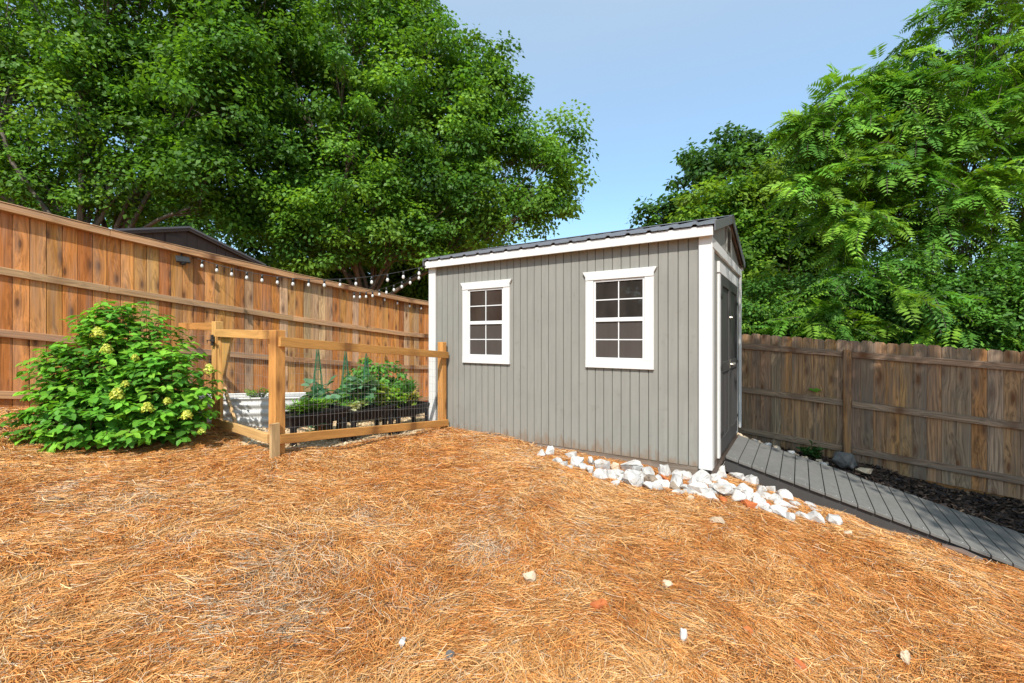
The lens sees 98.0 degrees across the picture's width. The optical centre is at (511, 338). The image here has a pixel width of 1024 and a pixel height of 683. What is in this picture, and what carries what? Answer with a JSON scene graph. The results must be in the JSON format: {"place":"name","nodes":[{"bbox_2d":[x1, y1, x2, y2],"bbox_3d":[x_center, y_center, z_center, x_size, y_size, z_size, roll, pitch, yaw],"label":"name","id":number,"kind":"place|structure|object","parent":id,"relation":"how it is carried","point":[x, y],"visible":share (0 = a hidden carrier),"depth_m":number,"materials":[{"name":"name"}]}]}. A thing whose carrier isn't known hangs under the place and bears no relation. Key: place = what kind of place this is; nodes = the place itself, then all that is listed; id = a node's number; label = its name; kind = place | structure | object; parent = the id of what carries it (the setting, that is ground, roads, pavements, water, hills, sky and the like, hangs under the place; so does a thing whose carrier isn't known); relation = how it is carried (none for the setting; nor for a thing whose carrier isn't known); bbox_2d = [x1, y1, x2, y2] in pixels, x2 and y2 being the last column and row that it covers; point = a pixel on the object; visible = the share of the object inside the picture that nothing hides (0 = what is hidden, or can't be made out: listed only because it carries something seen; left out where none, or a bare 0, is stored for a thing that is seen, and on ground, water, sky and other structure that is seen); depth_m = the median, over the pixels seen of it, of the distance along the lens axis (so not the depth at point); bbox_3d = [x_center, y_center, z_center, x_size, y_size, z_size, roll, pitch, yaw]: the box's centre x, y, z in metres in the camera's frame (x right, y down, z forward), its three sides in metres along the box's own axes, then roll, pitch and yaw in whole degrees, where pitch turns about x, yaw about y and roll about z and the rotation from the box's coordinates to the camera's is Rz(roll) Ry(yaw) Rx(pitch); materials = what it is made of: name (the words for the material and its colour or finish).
{"place":"outdoors","nodes":[
{"label":"outdoors","id":0,"kind":"place"},
{"bbox_2d":[0,406,1023,682],"bbox_3d":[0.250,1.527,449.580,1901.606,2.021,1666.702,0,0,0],"label":"ground","id":1,"kind":"structure","parent":0,"point":[484,546],"depth_m":2.76,"materials":[{"name":"soil"}]},
{"bbox_2d":[3,185,94,218],"bbox_3d":[-23.382,-3.077,20.963,9.453,9.570,5.451,0,0,0],"label":"understorey tree","id":2,"kind":"object","parent":1,"relation":"on","point":[58,206],"depth_m":20.36,"materials":[{"name":"green plant"}]},
{"bbox_2d":[0,0,188,225],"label":"oak tree","id":3,"kind":"object","parent":1,"relation":"on","point":[49,59],"visible":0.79,"depth_m":14.90,"materials":[{"name":"green plant"}]},
{"bbox_2d":[0,299,227,453],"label":"hydrangea bush","id":4,"kind":"object","parent":1,"relation":"on","point":[127,396],"visible":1,"depth_m":4.52,"materials":[{"name":"green plant"}]},
{"bbox_2d":[93,183,228,238],"bbox_3d":[-18.913,-3.500,23.948,10.352,10.446,5.647,0,0,0],"label":"understorey tree","id":5,"kind":"object","parent":1,"relation":"on","point":[170,223],"visible":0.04,"depth_m":23.43,"materials":[{"name":"green plant"}]},
{"bbox_2d":[113,226,264,265],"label":"outbuilding","id":6,"kind":"structure","parent":1,"relation":"on","point":[188,236],"depth_m":12.06,"materials":[{"name":"grey paint"}]},
{"bbox_2d":[56,0,333,246],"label":"oak tree","id":7,"kind":"object","parent":1,"relation":"on","point":[212,100],"visible":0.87,"depth_m":15.17,"materials":[{"name":"green plant"}]},
{"bbox_2d":[0,201,428,408],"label":"wood fence","id":8,"kind":"object","parent":1,"relation":"on","point":[54,269],"visible":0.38,"depth_m":6.61,"materials":[{"name":"brown wood"}]},
{"bbox_2d":[175,253,190,264],"bbox_3d":[-4.837,-1.187,6.538,0.120,0.226,0.170,0,0,38],"label":"solar light","id":9,"kind":"object","parent":8,"relation":"attached to","point":[182,260],"visible":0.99,"depth_m":6.51,"materials":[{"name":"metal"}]},
{"bbox_2d":[213,182,370,284],"bbox_3d":[-11.768,-3.498,22.959,8.477,10.784,5.627,0,0,-23],"label":"understorey tree","id":10,"kind":"object","parent":1,"relation":"on","point":[337,275],"visible":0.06,"depth_m":22.17,"materials":[{"name":"green plant"}]},
{"bbox_2d":[179,321,448,460],"bbox_3d":[-2.856,0.673,5.280,3.907,1.795,2.344,0,0,0],"label":"wire garden fence","id":11,"kind":"object","parent":1,"relation":"on","point":[279,342],"visible":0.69,"depth_m":4.83,"materials":[{"name":"brown"}]},
{"bbox_2d":[207,329,268,442],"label":"garden gate","id":12,"kind":"structure","parent":11,"relation":"attached to","point":[225,338],"depth_m":4.92,"materials":[{"name":"brown wood"}]},
{"bbox_2d":[231,413,424,448],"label":"gravel path","id":13,"kind":"structure","parent":1,"relation":"on","point":[247,440],"depth_m":5.66,"materials":[{"name":"gravel"}]},
{"bbox_2d":[240,415,424,449],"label":"pea gravel","id":14,"kind":"structure","parent":13,"relation":"on","point":[260,443],"depth_m":5.58,"materials":[{"name":"gravel"}]},
{"bbox_2d":[199,392,308,427],"bbox_3d":[-3.738,1.048,6.412,1.480,0.463,0.576,0,0,-8],"label":"raised bed","id":15,"kind":"object","parent":14,"relation":"on","point":[250,417],"visible":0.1,"depth_m":6.16,"materials":[{"name":"white metal"}]},
{"bbox_2d":[244,386,268,397],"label":"grass tuft","id":16,"kind":"object","parent":15,"relation":"on","point":[249,392],"visible":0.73,"depth_m":6.26,"materials":[{"name":"green plant"}]},
{"bbox_2d":[308,349,324,428],"bbox_3d":[-2.408,0.677,5.524,0.247,1.193,0.209,0,0,-40],"label":"trellis","id":17,"kind":"object","parent":14,"relation":"on","point":[319,364],"visible":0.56,"depth_m":5.52,"materials":[{"name":"green metal"}]},
{"bbox_2d":[285,405,350,445],"bbox_3d":[-2.278,1.052,5.095,0.364,0.471,0.774,0,0,30],"label":"raised planter","id":18,"kind":"object","parent":14,"relation":"on","point":[329,417],"visible":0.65,"depth_m":5.01,"materials":[{"name":"black plastic"}]},
{"bbox_2d":[285,396,337,414],"bbox_3d":[-2.307,0.755,5.041,0.535,0.232,0.704,0,0,0],"label":"herb clump","id":19,"kind":"object","parent":18,"relation":"on","point":[307,407],"visible":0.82,"depth_m":4.98,"materials":[{"name":"green plant"}]},
{"bbox_2d":[299,375,345,430],"bbox_3d":[-2.388,0.846,5.581,0.554,0.766,0.515,0,0,0],"label":"vegetable plant","id":20,"kind":"object","parent":14,"relation":"on","point":[333,396],"visible":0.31,"depth_m":5.56,"materials":[{"name":"green plant"}]},
{"bbox_2d":[337,403,396,440],"bbox_3d":[-1.888,1.111,5.759,0.364,0.460,0.734,0,0,30],"label":"raised planter","id":21,"kind":"object","parent":14,"relation":"on","point":[367,412],"visible":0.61,"depth_m":5.66,"materials":[{"name":"black plastic"}]},
{"bbox_2d":[346,398,368,410],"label":"vegetable plant","id":22,"kind":"object","parent":21,"relation":"on","point":[355,405],"visible":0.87,"depth_m":5.56,"materials":[{"name":"green plant"}]},
{"bbox_2d":[340,376,380,408],"bbox_3d":[-1.944,0.716,5.730,0.410,0.469,0.554,0,0,26],"label":"vegetable plant","id":23,"kind":"object","parent":21,"relation":"on","point":[370,383],"visible":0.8,"depth_m":5.70,"materials":[{"name":"green plant"}]},
{"bbox_2d":[372,382,394,406],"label":"pepper plant","id":24,"kind":"object","parent":21,"relation":"on","point":[384,389],"visible":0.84,"depth_m":5.93,"materials":[{"name":"green plant"}]},
{"bbox_2d":[382,401,429,433],"bbox_3d":[-1.517,1.147,6.393,0.364,0.408,0.704,0,0,30],"label":"raised planter","id":25,"kind":"object","parent":14,"relation":"on","point":[404,411],"visible":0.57,"depth_m":6.24,"materials":[{"name":"black plastic"}]},
{"bbox_2d":[384,388,407,407],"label":"pepper plant","id":26,"kind":"object","parent":25,"relation":"on","point":[397,398],"visible":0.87,"depth_m":6.18,"materials":[{"name":"green plant"}]},
{"bbox_2d":[394,377,419,404],"bbox_3d":[-1.524,0.760,6.514,0.407,0.456,0.466,0,0,39],"label":"dill plant","id":27,"kind":"object","parent":25,"relation":"on","point":[409,384],"visible":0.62,"depth_m":6.48,"materials":[{"name":"green plant"}]},
{"bbox_2d":[406,390,421,405],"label":"pepper plant","id":28,"kind":"object","parent":25,"relation":"on","point":[410,395],"visible":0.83,"depth_m":6.42,"materials":[{"name":"green plant"}]},
{"bbox_2d":[336,353,351,426],"bbox_3d":[-2.189,0.722,5.859,0.247,1.155,0.209,0,0,-40],"label":"trellis","id":29,"kind":"object","parent":13,"relation":"on","point":[347,368],"visible":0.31,"depth_m":5.85,"materials":[{"name":"green metal"}]},
{"bbox_2d":[357,353,372,425],"bbox_3d":[-2.031,0.763,6.207,0.247,1.117,0.209,0,0,-40],"label":"trellis","id":30,"kind":"object","parent":13,"relation":"on","point":[366,362],"visible":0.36,"depth_m":6.20,"materials":[{"name":"green metal"}]},
{"bbox_2d":[337,357,415,405],"bbox_3d":[-2.158,0.943,6.905,1.253,1.304,1.035,0,0,-26],"label":"garden shrub","id":31,"kind":"object","parent":1,"relation":"on","point":[391,382],"visible":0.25,"depth_m":6.84,"materials":[{"name":"green plant"}]},
{"bbox_2d":[344,205,424,297],"bbox_3d":[-7.318,-3.805,25.998,9.639,11.730,6.007,0,0,0],"label":"understorey tree","id":32,"kind":"object","parent":1,"relation":"on","point":[397,276],"depth_m":24.95,"materials":[{"name":"green plant"}]},
{"bbox_2d":[224,0,599,294],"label":"oak tree","id":33,"kind":"object","parent":1,"relation":"on","point":[385,171],"visible":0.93,"depth_m":16.75,"materials":[{"name":"green plant"}]},
{"bbox_2d":[363,192,514,300],"bbox_3d":[-3.264,-3.399,23.973,9.944,10.991,5.402,0,0,0],"label":"understorey tree","id":34,"kind":"object","parent":1,"relation":"on","point":[416,289],"visible":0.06,"depth_m":23.07,"materials":[{"name":"green plant"}]},
{"bbox_2d":[0,406,1023,682],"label":"pine straw","id":35,"kind":"object","parent":1,"relation":"on","point":[970,632],"visible":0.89,"depth_m":2.46,"materials":[{"name":"plant"}]},
{"bbox_2d":[399,636,405,648],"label":"stone","id":36,"kind":"object","parent":35,"relation":"on","point":[402,641],"visible":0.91,"depth_m":1.88,"materials":[{"name":"white stone"}]},
{"bbox_2d":[445,650,454,662],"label":"stone","id":37,"kind":"object","parent":35,"relation":"on","point":[448,652],"visible":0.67,"depth_m":1.80,"materials":[{"name":"stone"}]},
{"bbox_2d":[522,571,535,583],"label":"stone","id":38,"kind":"object","parent":35,"relation":"on","point":[530,576],"visible":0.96,"depth_m":2.42,"materials":[{"name":"stone"}]},
{"bbox_2d":[590,599,607,609],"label":"stone","id":39,"kind":"object","parent":35,"relation":"on","point":[598,604],"visible":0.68,"depth_m":2.17,"materials":[{"name":"orange stone"}]},
{"bbox_2d":[662,579,672,589],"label":"stone","id":40,"kind":"object","parent":35,"relation":"on","point":[668,583],"visible":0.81,"depth_m":2.45,"materials":[{"name":"stone"}]},
{"bbox_2d":[679,628,686,643],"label":"stone","id":41,"kind":"object","parent":35,"relation":"on","point":[683,634],"visible":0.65,"depth_m":1.98,"materials":[{"name":"white stone"}]},
{"bbox_2d":[709,516,724,523],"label":"rock","id":42,"kind":"object","parent":35,"relation":"on","point":[717,520],"visible":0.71,"depth_m":3.40,"materials":[{"name":"beige stone"}]},
{"bbox_2d":[793,658,807,675],"bbox_3d":[1.258,1.454,1.966,0.057,0.061,0.081,-7,4,-13],"label":"stone","id":43,"kind":"object","parent":35,"relation":"on","point":[801,663],"visible":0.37,"depth_m":1.95,"materials":[{"name":"orange stone"}]},
{"bbox_2d":[900,650,910,664],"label":"stone","id":44,"kind":"object","parent":35,"relation":"on","point":[905,655],"visible":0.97,"depth_m":2.11,"materials":[{"name":"stone"}]},
{"bbox_2d":[941,543,982,561],"bbox_3d":[4.185,2.002,4.149,0.282,0.124,0.072,0,0,31],"label":"timber log","id":45,"kind":"object","parent":35,"relation":"on","point":[962,551],"visible":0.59,"depth_m":4.13,"materials":[{"name":"brown wood"}]},
{"bbox_2d":[545,446,554,455],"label":"rock","id":46,"kind":"object","parent":1,"relation":"on","point":[550,450],"visible":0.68,"depth_m":5.12,"materials":[{"name":"white stone"}]},
{"bbox_2d":[570,456,583,466],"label":"rock","id":47,"kind":"object","parent":1,"relation":"on","point":[576,461],"visible":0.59,"depth_m":4.71,"materials":[{"name":"white stone"}]},
{"bbox_2d":[423,215,744,474],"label":"garden shed","id":48,"kind":"structure","parent":1,"relation":"on","point":[625,345],"depth_m":5.26,"materials":[{"name":"grey paint"}]},
{"bbox_2d":[193,257,424,286],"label":"string lights","id":49,"kind":"object","parent":48,"relation":"hanging from","point":[292,284],"visible":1,"depth_m":6.58,"materials":[{"name":"glass"}]},
{"bbox_2d":[351,269,424,298],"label":"string lights","id":50,"kind":"object","parent":48,"relation":"hanging from","point":[386,292],"visible":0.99,"depth_m":7.50,"materials":[{"name":"glass"}]},
{"bbox_2d":[460,279,511,363],"bbox_3d":[-0.360,-0.219,6.023,0.853,1.112,0.034,0,0,33],"label":"window","id":51,"kind":"structure","parent":48,"relation":"in","point":[482,339],"depth_m":6.02,"materials":[{"name":"white paint"}]},
{"bbox_2d":[583,266,656,369],"bbox_3d":[1.198,-0.219,5.018,0.858,1.112,0.034,0,0,33],"label":"window","id":52,"kind":"structure","parent":48,"relation":"in","point":[623,341],"depth_m":5.01,"materials":[{"name":"white paint"}]},
{"bbox_2d":[721,274,734,453],"bbox_3d":[2.550,0.285,5.268,0.095,2.010,0.786,0,0,33],"label":"door","id":53,"kind":"structure","parent":48,"relation":"in","point":[726,363],"depth_m":5.33,"materials":[{"name":"grey paint"}]},
{"bbox_2d":[730,282,737,440],"bbox_3d":[2.932,0.285,5.908,0.085,2.010,0.880,0,0,29],"label":"door","id":54,"kind":"structure","parent":48,"relation":"in","point":[733,289],"depth_m":5.97,"materials":[{"name":"grey paint"}]},
{"bbox_2d":[592,468,607,480],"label":"rock","id":55,"kind":"object","parent":1,"relation":"on","point":[599,473],"visible":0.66,"depth_m":4.35,"materials":[{"name":"white stone"}]},
{"bbox_2d":[594,459,609,469],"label":"rock","id":56,"kind":"object","parent":1,"relation":"on","point":[601,464],"visible":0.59,"depth_m":4.71,"materials":[{"name":"white stone"}]},
{"bbox_2d":[605,469,618,478],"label":"rock","id":57,"kind":"object","parent":1,"relation":"on","point":[611,474],"visible":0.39,"depth_m":4.39,"materials":[{"name":"white stone"}]},
{"bbox_2d":[620,459,642,470],"bbox_3d":[1.264,1.362,4.689,0.183,0.167,0.264,0,0,-18],"label":"rock","id":58,"kind":"object","parent":1,"relation":"on","point":[635,464],"visible":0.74,"depth_m":4.62,"materials":[{"name":"white stone"}]},
{"bbox_2d":[621,469,643,487],"bbox_3d":[1.179,1.352,4.347,0.213,0.206,0.271,2,9,21],"label":"rock","id":59,"kind":"object","parent":1,"relation":"on","point":[630,477],"visible":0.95,"depth_m":4.25,"materials":[{"name":"white stone"}]},
{"bbox_2d":[642,481,652,489],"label":"rock","id":60,"kind":"object","parent":1,"relation":"on","point":[648,484],"visible":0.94,"depth_m":4.23,"materials":[{"name":"white stone"}]},
{"bbox_2d":[641,466,654,474],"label":"rock","id":61,"kind":"object","parent":1,"relation":"on","point":[647,470],"visible":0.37,"depth_m":4.56,"materials":[{"name":"white stone"}]},
{"bbox_2d":[644,474,657,481],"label":"rock","id":62,"kind":"object","parent":1,"relation":"on","point":[650,477],"visible":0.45,"depth_m":4.39,"materials":[{"name":"stone"}]},
{"bbox_2d":[651,480,662,490],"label":"rock","id":63,"kind":"object","parent":1,"relation":"on","point":[657,484],"visible":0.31,"depth_m":4.25,"materials":[{"name":"white stone"}]},
{"bbox_2d":[658,464,670,476],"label":"rock","id":64,"kind":"object","parent":1,"relation":"on","point":[663,470],"visible":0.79,"depth_m":4.64,"materials":[{"name":"white stone"}]},
{"bbox_2d":[670,481,679,489],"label":"rock","id":65,"kind":"object","parent":1,"relation":"on","point":[673,486],"visible":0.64,"depth_m":4.25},
{"bbox_2d":[670,474,682,488],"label":"rock","id":66,"kind":"object","parent":1,"relation":"on","point":[677,479],"visible":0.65,"depth_m":4.29,"materials":[{"name":"white stone"}]},
{"bbox_2d":[679,470,691,479],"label":"rock","id":67,"kind":"object","parent":1,"relation":"on","point":[685,474],"visible":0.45,"depth_m":4.57,"materials":[{"name":"white stone"}]},
{"bbox_2d":[687,481,708,492],"bbox_3d":[1.749,1.415,4.192,0.145,0.138,0.184,-1,-2,-33],"label":"rock","id":68,"kind":"object","parent":1,"relation":"on","point":[699,487],"visible":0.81,"depth_m":4.15,"materials":[{"name":"white stone"}]},
{"bbox_2d":[690,469,712,482],"bbox_3d":[1.914,1.392,4.492,0.241,0.148,0.184,3,1,-37],"label":"rock","id":69,"kind":"object","parent":1,"relation":"on","point":[700,475],"visible":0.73,"depth_m":4.43,"materials":[{"name":"white stone"}]},
{"bbox_2d":[696,491,713,498],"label":"rock","id":70,"kind":"object","parent":1,"relation":"on","point":[706,494],"visible":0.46,"depth_m":4.09,"materials":[{"name":"white stone"}]},
{"bbox_2d":[626,121,791,228],"bbox_3d":[9.555,-3.915,20.956,8.194,12.324,4.125,0,0,0],"label":"oak tree","id":71,"kind":"object","parent":1,"relation":"on","point":[718,161],"visible":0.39,"depth_m":20.38,"materials":[{"name":"green plant"}]},
{"bbox_2d":[711,473,720,482],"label":"rock","id":72,"kind":"object","parent":1,"relation":"on","point":[715,477],"visible":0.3,"depth_m":4.45,"materials":[{"name":"white stone"}]},
{"bbox_2d":[716,465,726,477],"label":"rock","id":73,"kind":"object","parent":1,"relation":"on","point":[721,472],"visible":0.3,"depth_m":5.05,"materials":[{"name":"white stone"}]},
{"bbox_2d":[713,483,733,495],"bbox_3d":[1.982,1.427,4.175,0.185,0.142,0.163,0,0,-36],"label":"rock","id":74,"kind":"object","parent":1,"relation":"on","point":[725,489],"visible":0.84,"depth_m":4.13,"materials":[{"name":"white stone"}]},
{"bbox_2d":[729,472,745,480],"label":"rock","id":75,"kind":"object","parent":1,"relation":"on","point":[735,475],"visible":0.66,"depth_m":5.06,"materials":[{"name":"white stone"}]},
{"bbox_2d":[730,489,746,501],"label":"rock","id":76,"kind":"object","parent":1,"relation":"on","point":[737,495],"visible":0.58,"depth_m":4.06,"materials":[{"name":"white stone"}]},
{"bbox_2d":[737,484,746,492],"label":"rock","id":77,"kind":"object","parent":1,"relation":"on","point":[741,488],"visible":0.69,"depth_m":4.28,"materials":[{"name":"white stone"}]},
{"bbox_2d":[740,499,757,508],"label":"rock","id":78,"kind":"object","parent":1,"relation":"on","point":[752,505],"visible":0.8,"depth_m":3.97,"materials":[{"name":"orange stone"}]},
{"bbox_2d":[743,474,758,484],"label":"rock","id":79,"kind":"object","parent":1,"relation":"on","point":[751,478],"visible":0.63,"depth_m":5.04,"materials":[{"name":"white stone"}]},
{"bbox_2d":[752,496,766,502],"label":"rock","id":80,"kind":"object","parent":1,"relation":"on","point":[757,498],"visible":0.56,"depth_m":4.12,"materials":[{"name":"white stone"}]},
{"bbox_2d":[756,485,766,491],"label":"rock","id":81,"kind":"object","parent":1,"relation":"on","point":[761,488],"visible":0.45,"depth_m":4.76,"materials":[{"name":"white stone"}]},
{"bbox_2d":[757,500,769,508],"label":"rock","id":82,"kind":"object","parent":1,"relation":"on","point":[762,505],"visible":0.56,"depth_m":4.04,"materials":[{"name":"white stone"}]},
{"bbox_2d":[755,491,772,500],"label":"rock","id":83,"kind":"object","parent":1,"relation":"on","point":[768,495],"visible":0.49,"depth_m":4.47,"materials":[{"name":"white stone"}]},
{"bbox_2d":[664,153,870,304],"bbox_3d":[6.354,-1.272,11.492,5.737,7.047,3.070,0,0,0],"label":"bushy tree","id":84,"kind":"object","parent":1,"relation":"on","point":[763,241],"visible":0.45,"depth_m":10.99,"materials":[{"name":"green plant"}]},
{"bbox_2d":[742,267,807,335],"bbox_3d":[4.858,0.358,8.617,1.969,3.454,2.067,0,0,45],"label":"shrub","id":85,"kind":"object","parent":1,"relation":"on","point":[756,310],"visible":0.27,"depth_m":8.30,"materials":[{"name":"green plant"}]},
{"bbox_2d":[769,504,787,517],"bbox_3d":[2.387,1.566,4.016,0.160,0.122,0.134,5,10,38],"label":"rock","id":86,"kind":"object","parent":1,"relation":"on","point":[778,510],"visible":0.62,"depth_m":3.97,"materials":[{"name":"white stone"}]},
{"bbox_2d":[774,498,789,506],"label":"rock","id":87,"kind":"object","parent":1,"relation":"on","point":[780,502],"visible":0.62,"depth_m":4.31,"materials":[{"name":"white stone"}]},
{"bbox_2d":[775,489,793,500],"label":"rock","id":88,"kind":"object","parent":1,"relation":"on","point":[783,493],"visible":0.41,"depth_m":4.64,"materials":[{"name":"white stone"}]},
{"bbox_2d":[785,512,795,522],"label":"rock","id":89,"kind":"object","parent":1,"relation":"on","point":[791,516],"visible":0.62,"depth_m":3.92,"materials":[{"name":"white stone"}]},
{"bbox_2d":[795,511,807,519],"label":"rock","id":90,"kind":"object","parent":1,"relation":"on","point":[799,513],"visible":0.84,"depth_m":4.05,"materials":[{"name":"white stone"}]},
{"bbox_2d":[778,110,847,213],"bbox_3d":[15.077,-4.461,23.072,5.005,13.980,4.522,0,0,23],"label":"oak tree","id":91,"kind":"object","parent":1,"relation":"on","point":[802,155],"depth_m":22.70,"materials":[{"name":"green plant"}]},
{"bbox_2d":[807,510,824,523],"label":"rock","id":92,"kind":"object","parent":1,"relation":"on","point":[816,515],"visible":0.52,"depth_m":3.99,"materials":[{"name":"white stone"}]},
{"bbox_2d":[825,514,842,525],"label":"rock","id":93,"kind":"object","parent":1,"relation":"on","point":[835,519],"visible":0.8,"depth_m":4.03,"materials":[{"name":"white stone"}]},
{"bbox_2d":[770,260,923,340],"bbox_3d":[5.856,0.349,8.010,2.585,3.616,1.968,0,0,18],"label":"shrub","id":94,"kind":"object","parent":1,"relation":"on","point":[805,283],"visible":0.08,"depth_m":7.68,"materials":[{"name":"green plant"}]},
{"bbox_2d":[725,435,1023,571],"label":"access ramp","id":95,"kind":"structure","parent":1,"relation":"on","point":[893,509],"depth_m":4.86,"materials":[{"name":"grey paint"}]},
{"bbox_2d":[738,334,1023,499],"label":"wood fence","id":96,"kind":"object","parent":1,"relation":"on","point":[952,416],"visible":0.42,"depth_m":6.10,"materials":[{"name":"wood"}]},
{"bbox_2d":[752,0,1023,351],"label":"walnut tree","id":97,"kind":"object","parent":1,"relation":"on","point":[885,120],"visible":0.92,"depth_m":7.29,"materials":[{"name":"green plant"}]},
{"bbox_2d":[771,446,1023,533],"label":"bark mulch","id":98,"kind":"object","parent":1,"relation":"on","point":[955,503],"visible":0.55,"depth_m":5.57,"materials":[{"name":"wood"}]},
{"bbox_2d":[796,440,826,458],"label":"weed","id":99,"kind":"object","parent":98,"relation":"on","point":[814,452],"visible":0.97,"depth_m":6.46,"materials":[{"name":"green plant"}]},
{"bbox_2d":[832,451,856,468],"bbox_3d":[4.381,1.599,5.885,0.246,0.202,0.251,0,0,-42],"label":"stone","id":100,"kind":"object","parent":98,"relation":"on","point":[843,459],"visible":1,"depth_m":5.82,"materials":[{"name":"stone"}]},
{"bbox_2d":[855,467,872,473],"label":"stone","id":101,"kind":"object","parent":98,"relation":"on","point":[864,470],"visible":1,"depth_m":5.67,"materials":[{"name":"stone"}]},
{"bbox_2d":[837,240,1021,350],"bbox_3d":[6.864,0.334,7.492,2.823,3.805,2.135,0,0,0],"label":"shrub","id":102,"kind":"object","parent":1,"relation":"on","point":[898,317],"visible":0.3,"depth_m":6.97,"materials":[{"name":"green plant"}]},
{"bbox_2d":[916,236,1023,352],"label":"shrub","id":103,"kind":"object","parent":1,"relation":"on","point":[1005,309],"visible":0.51,"depth_m":6.65,"materials":[{"name":"green plant"}]},
{"bbox_2d":[1,0,1023,284],"label":"sky","id":104,"kind":"structure","parent":0,"point":[654,76],"materials":[{"name":"blue"}]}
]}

